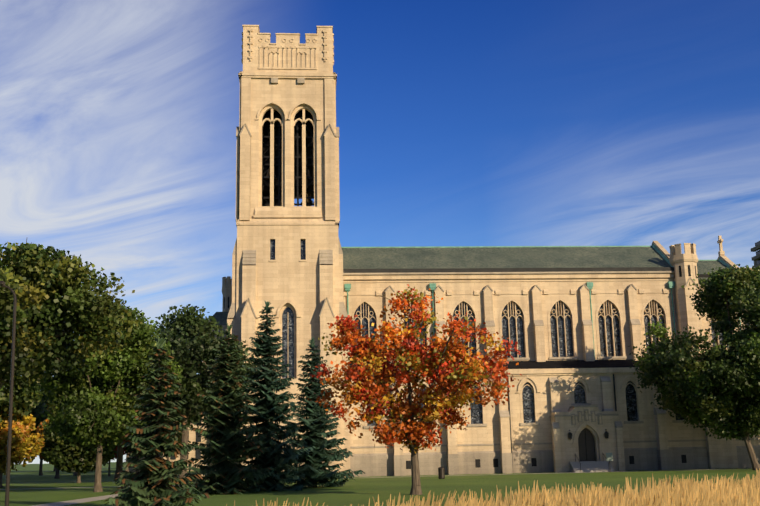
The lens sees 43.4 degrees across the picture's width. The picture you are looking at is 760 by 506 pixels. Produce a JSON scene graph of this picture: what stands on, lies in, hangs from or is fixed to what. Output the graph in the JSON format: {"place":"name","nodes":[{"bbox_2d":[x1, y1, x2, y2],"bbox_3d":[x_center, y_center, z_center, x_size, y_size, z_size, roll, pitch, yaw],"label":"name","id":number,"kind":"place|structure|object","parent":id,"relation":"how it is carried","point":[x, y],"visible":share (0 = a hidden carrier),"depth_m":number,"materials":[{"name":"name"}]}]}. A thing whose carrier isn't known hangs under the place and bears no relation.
{"place":"outdoors","nodes":[
{"label":"outdoors","id":0,"kind":"place"},
{"bbox_2d":[45,401,77,475],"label":"tree","id":1,"kind":"object","parent":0,"point":[75,473],"depth_m":158.02,"materials":[{"name":"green plant"}]},
{"bbox_2d":[128,421,200,471],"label":"building","id":2,"kind":"structure","parent":0,"point":[193,436],"depth_m":192.30,"materials":[{"name":"stone"}]},
{"bbox_2d":[0,462,758,505],"bbox_3d":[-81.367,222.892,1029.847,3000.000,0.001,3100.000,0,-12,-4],"label":"lawn","id":3,"kind":"structure","parent":0,"point":[24,481],"depth_m":69.57,"materials":[{"name":"green plant"}]},
{"bbox_2d":[0,281,16,505],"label":"street lamp","id":4,"kind":"object","parent":3,"relation":"on","point":[8,465],"visible":1,"depth_m":32.44,"materials":[{"name":"brown metal"}]},
{"bbox_2d":[0,374,43,426],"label":"tree","id":5,"kind":"object","parent":3,"relation":"on","point":[24,400],"visible":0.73,"depth_m":90.42,"materials":[{"name":"green plant"}]},
{"bbox_2d":[0,406,44,487],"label":"tree","id":6,"kind":"object","parent":3,"relation":"on","point":[23,446],"visible":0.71,"depth_m":89.39,"materials":[{"name":"yellow plant"}]},
{"bbox_2d":[28,389,49,475],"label":"tree","id":7,"kind":"object","parent":3,"relation":"on","point":[41,409],"visible":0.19,"depth_m":166.31,"materials":[{"name":"green plant"}]},
{"bbox_2d":[36,419,59,478],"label":"tree","id":8,"kind":"object","parent":3,"relation":"on","point":[39,430],"visible":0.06,"depth_m":132.82,"materials":[{"name":"green plant"}]},
{"bbox_2d":[0,240,142,388],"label":"oak tree","id":9,"kind":"object","parent":3,"relation":"on","point":[60,307],"visible":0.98,"depth_m":59.33,"materials":[{"name":"green plant"}]},
{"bbox_2d":[41,404,118,482],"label":"green tree","id":10,"kind":"object","parent":3,"relation":"on","point":[67,456],"visible":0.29,"depth_m":100.63,"materials":[{"name":"green plant"}]},
{"bbox_2d":[23,304,183,491],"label":"ash tree","id":11,"kind":"object","parent":3,"relation":"on","point":[98,409],"visible":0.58,"depth_m":70.14,"materials":[{"name":"green plant"}]},
{"bbox_2d":[45,332,179,480],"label":"tree","id":12,"kind":"object","parent":3,"relation":"on","point":[119,461],"depth_m":108.18,"materials":[{"name":"green plant"}]},
{"bbox_2d":[108,439,130,476],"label":"tree","id":13,"kind":"object","parent":3,"relation":"on","point":[115,456],"visible":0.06,"depth_m":141.09,"materials":[{"name":"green plant"}]},
{"bbox_2d":[123,422,176,472],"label":"green tree","id":14,"kind":"object","parent":3,"relation":"on","point":[128,450],"depth_m":145.06,"materials":[{"name":"green plant"}]},
{"bbox_2d":[104,335,211,505],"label":"spruce tree","id":15,"kind":"object","parent":3,"relation":"on","point":[150,486],"visible":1,"depth_m":43.97,"materials":[{"name":"green plant"}]},
{"bbox_2d":[167,415,201,459],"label":"tree","id":16,"kind":"object","parent":3,"relation":"on","point":[179,434],"visible":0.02,"depth_m":178.06,"materials":[{"name":"green plant"}]},
{"bbox_2d":[125,304,257,477],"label":"tree","id":17,"kind":"object","parent":3,"relation":"on","point":[191,337],"visible":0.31,"depth_m":94.28,"materials":[{"name":"green plant"}]},
{"bbox_2d":[183,323,276,494],"bbox_3d":[-9.922,10.410,63.294,6.130,11.694,6.510,0,-12,-4],"label":"spruce tree","id":18,"kind":"object","parent":3,"relation":"on","point":[228,449],"visible":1,"depth_m":62.75,"materials":[{"name":"green plant"}]},
{"bbox_2d":[237,301,314,491],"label":"spruce tree","id":19,"kind":"object","parent":3,"relation":"on","point":[268,409],"visible":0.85,"depth_m":66.71,"materials":[{"name":"green plant"}]},
{"bbox_2d":[279,338,364,487],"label":"spruce tree","id":20,"kind":"object","parent":3,"relation":"on","point":[314,420],"visible":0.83,"depth_m":70.65,"materials":[{"name":"green plant"}]},
{"bbox_2d":[138,453,612,478],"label":"park furniture","id":21,"kind":"object","parent":3,"relation":"on","point":[441,470],"visible":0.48,"depth_m":87.54,"materials":[{"name":"brown metal"}]},
{"bbox_2d":[0,468,751,505],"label":"footpath","id":22,"kind":"structure","parent":3,"relation":"on","point":[69,502],"depth_m":59.56,"materials":[{"name":"concrete"}]},
{"bbox_2d":[308,284,521,494],"bbox_3d":[2.307,7.850,55.054,11.870,11.879,11.546,-4,-12,14],"label":"maple tree","id":23,"kind":"object","parent":3,"relation":"on","point":[447,390],"visible":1,"depth_m":53.35,"materials":[{"name":"orange plant"}]},
{"bbox_2d":[628,264,759,469],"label":"ash tree","id":24,"kind":"object","parent":3,"relation":"on","point":[720,388],"visible":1,"depth_m":95.24,"materials":[{"name":"green plant"}]},
{"bbox_2d":[751,241,759,269],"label":"tree","id":25,"kind":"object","parent":3,"relation":"on","point":[756,259],"visible":0.44,"depth_m":314.78,"materials":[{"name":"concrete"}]},
{"bbox_2d":[0,0,759,463],"label":"sky","id":26,"kind":"structure","parent":0,"point":[459,122],"materials":[{"name":"blue"}]},
{"bbox_2d":[201,25,759,479],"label":"church","id":27,"kind":"structure","parent":0,"point":[573,321],"depth_m":110.50,"materials":[{"name":"stone"}]},
{"bbox_2d":[226,468,759,505],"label":"feather reed grass","id":28,"kind":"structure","parent":0,"point":[723,491],"depth_m":13.29,"materials":[{"name":"plant"}]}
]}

